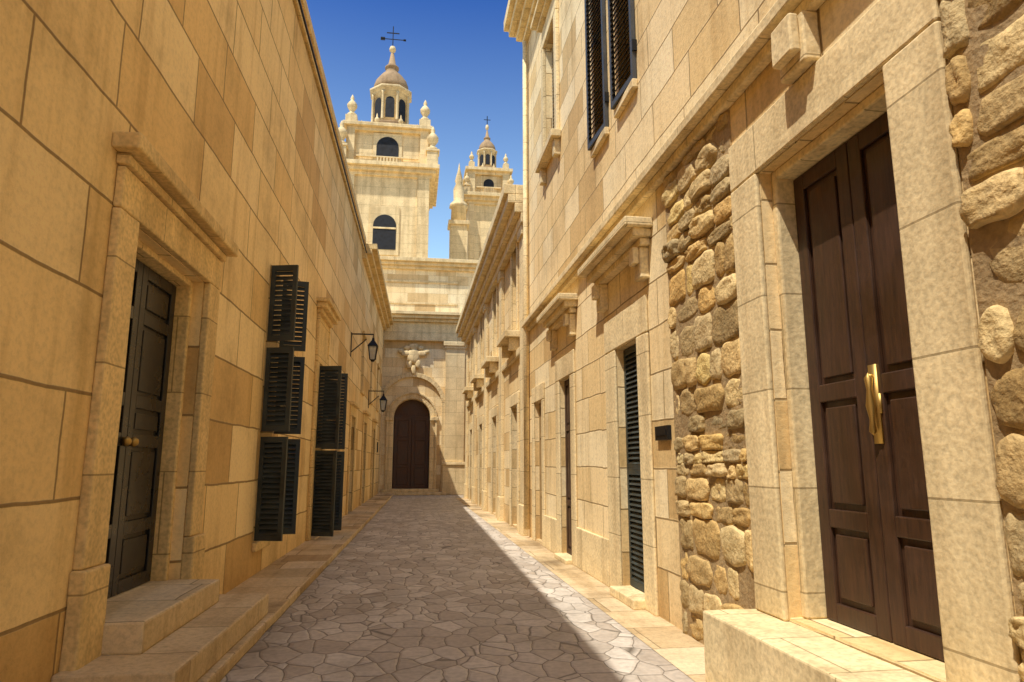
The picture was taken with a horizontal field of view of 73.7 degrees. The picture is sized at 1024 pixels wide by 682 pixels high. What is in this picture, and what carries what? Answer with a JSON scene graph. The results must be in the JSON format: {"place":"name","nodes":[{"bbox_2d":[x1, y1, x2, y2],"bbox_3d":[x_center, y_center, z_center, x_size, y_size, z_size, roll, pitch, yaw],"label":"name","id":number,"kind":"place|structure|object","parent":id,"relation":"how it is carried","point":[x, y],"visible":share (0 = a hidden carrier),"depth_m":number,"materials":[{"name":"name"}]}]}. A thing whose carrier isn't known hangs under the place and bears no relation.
{"place":"outdoors","nodes":[
{"label":"outdoors","id":0,"kind":"place"},
{"bbox_2d":[51,493,393,681],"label":"pavement","id":1,"kind":"structure","parent":0,"point":[188,630],"depth_m":4.50,"materials":[{"name":"stone"}]},
{"bbox_2d":[103,258,175,598],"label":"black doors","id":2,"kind":"structure","parent":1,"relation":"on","point":[130,543],"depth_m":4.95,"materials":[{"name":"paint"}]},
{"bbox_2d":[306,0,522,258],"label":"sky","id":3,"kind":"structure","parent":0,"point":[458,57],"materials":[{"name":"blue"}]},
{"bbox_2d":[338,46,513,219],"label":"tower ornaments","id":4,"kind":"object","parent":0,"point":[458,206],"visible":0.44,"depth_m":38.27},
{"bbox_2d":[342,114,512,259],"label":"bell towers","id":5,"kind":"structure","parent":0,"point":[401,189],"depth_m":35.93,"materials":[{"name":"beige stone"}]},
{"bbox_2d":[372,96,494,249],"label":"tower windows","id":6,"kind":"structure","parent":5,"relation":"in","point":[385,238],"depth_m":36.24,"materials":[{"name":"black glass"}]},
{"bbox_2d":[374,53,495,166],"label":"dome roofs","id":7,"kind":"structure","parent":5,"relation":"on","point":[390,75],"depth_m":38.60,"materials":[{"name":"beige stone"}]},
{"bbox_2d":[220,495,694,681],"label":"street paving","id":8,"kind":"structure","parent":0,"point":[426,588],"depth_m":5.74,"materials":[{"name":"grey stone"}]},
{"bbox_2d":[456,498,705,681],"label":"sidewalk","id":9,"kind":"structure","parent":0,"point":[678,648],"depth_m":6.03,"materials":[{"name":"stone"}]},
{"label":"ground","id":10,"kind":"structure","parent":0,"visible":0},
{"bbox_2d":[0,0,362,681],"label":"building wall","id":11,"kind":"structure","parent":10,"relation":"on","point":[217,104],"depth_m":4.56,"materials":[{"name":"stone"}]},
{"bbox_2d":[59,0,392,671],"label":"stone trim","id":12,"kind":"structure","parent":11,"relation":"attached to","point":[157,200],"depth_m":4.88,"materials":[{"name":"beige stone"}]},
{"bbox_2d":[353,253,383,509],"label":"building wall","id":13,"kind":"structure","parent":10,"relation":"on","point":[369,377],"depth_m":22.20,"materials":[{"name":"stone"}]},
{"bbox_2d":[379,268,474,491],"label":"church wall","id":14,"kind":"structure","parent":10,"relation":"on","point":[432,366],"depth_m":30.18,"materials":[{"name":"beige stone"}]},
{"bbox_2d":[392,400,429,488],"bbox_3d":[-4.387,4.474,29.750,1.560,3.830,0.120,1,-10,-8],"label":"church door","id":15,"kind":"structure","parent":14,"relation":"in","point":[410,466],"depth_m":29.68,"materials":[{"name":"brown wood"}]},
{"bbox_2d":[398,343,429,374],"bbox_3d":[-4.324,0.808,29.957,1.389,1.399,0.278,1,-10,-8],"label":"carved relief","id":16,"kind":"object","parent":14,"relation":"attached to","point":[414,353],"visible":1,"depth_m":29.88},
{"bbox_2d":[378,256,478,494],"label":"archway trim","id":17,"kind":"structure","parent":14,"relation":"attached to","point":[427,326],"depth_m":29.80,"materials":[{"name":"beige stone"}]},
{"bbox_2d":[298,0,671,451],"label":"lamp ironwork","id":18,"kind":"object","parent":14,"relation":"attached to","point":[664,432],"visible":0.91,"depth_m":11.61,"materials":[{"name":"black metal"}]},
{"bbox_2d":[467,248,529,536],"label":"building wall","id":19,"kind":"structure","parent":10,"relation":"on","point":[511,379],"depth_m":16.46,"materials":[{"name":"stone"}]},
{"bbox_2d":[456,184,527,535],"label":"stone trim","id":20,"kind":"structure","parent":19,"relation":"attached to","point":[504,239],"depth_m":16.60,"materials":[{"name":"beige stone"}]},
{"bbox_2d":[527,0,1021,681],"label":"building wall","id":21,"kind":"structure","parent":10,"relation":"on","point":[687,50],"depth_m":6.69,"materials":[{"name":"stone"}]},
{"bbox_2d":[254,265,643,591],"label":"window shutters","id":22,"kind":"object","parent":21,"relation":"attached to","point":[277,494],"visible":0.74,"depth_m":7.92,"materials":[{"name":"paint"}]},
{"bbox_2d":[523,41,529,528],"bbox_3d":[0.264,-1.361,13.047,0.100,9.600,0.095,1,-10,-8],"label":"drainpipe","id":23,"kind":"object","parent":21,"relation":"attached to","point":[525,302],"visible":1,"depth_m":12.95,"materials":[{"name":"metal"}]},
{"bbox_2d":[539,403,541,538],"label":"ochre doors","id":24,"kind":"structure","parent":21,"relation":"attached to","point":[540,473],"depth_m":11.81,"materials":[{"name":"paint"}]},
{"bbox_2d":[551,46,553,128],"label":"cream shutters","id":25,"kind":"object","parent":21,"relation":"attached to","point":[552,89],"depth_m":11.74,"materials":[{"name":"paint"}]},
{"bbox_2d":[584,0,636,150],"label":"window shutters","id":26,"kind":"object","parent":21,"relation":"attached to","point":[598,33],"visible":1,"depth_m":7.93,"materials":[{"name":"paint"}]},
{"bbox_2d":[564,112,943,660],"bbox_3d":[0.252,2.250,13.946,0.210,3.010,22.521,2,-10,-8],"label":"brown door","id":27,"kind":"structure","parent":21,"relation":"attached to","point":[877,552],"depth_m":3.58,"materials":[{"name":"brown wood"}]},
{"bbox_2d":[122,364,884,446],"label":"door handles","id":28,"kind":"object","parent":27,"relation":"attached to","point":[874,407],"visible":0.95,"depth_m":3.45,"materials":[{"name":"gold metal"}]},
{"bbox_2d":[504,0,1022,681],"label":"stone trim","id":29,"kind":"structure","parent":21,"relation":"attached to","point":[900,42],"depth_m":3.82,"materials":[{"name":"beige stone"}]},
{"bbox_2d":[661,0,1023,681],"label":"rubble stones","id":30,"kind":"object","parent":21,"relation":"attached to","point":[998,197],"visible":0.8,"depth_m":4.54,"materials":[{"name":"beige stone"}]},
{"bbox_2d":[664,0,1023,661],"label":"stone wall mortar","id":31,"kind":"object","parent":21,"relation":"attached to","point":[991,289],"visible":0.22,"depth_m":2.68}
]}

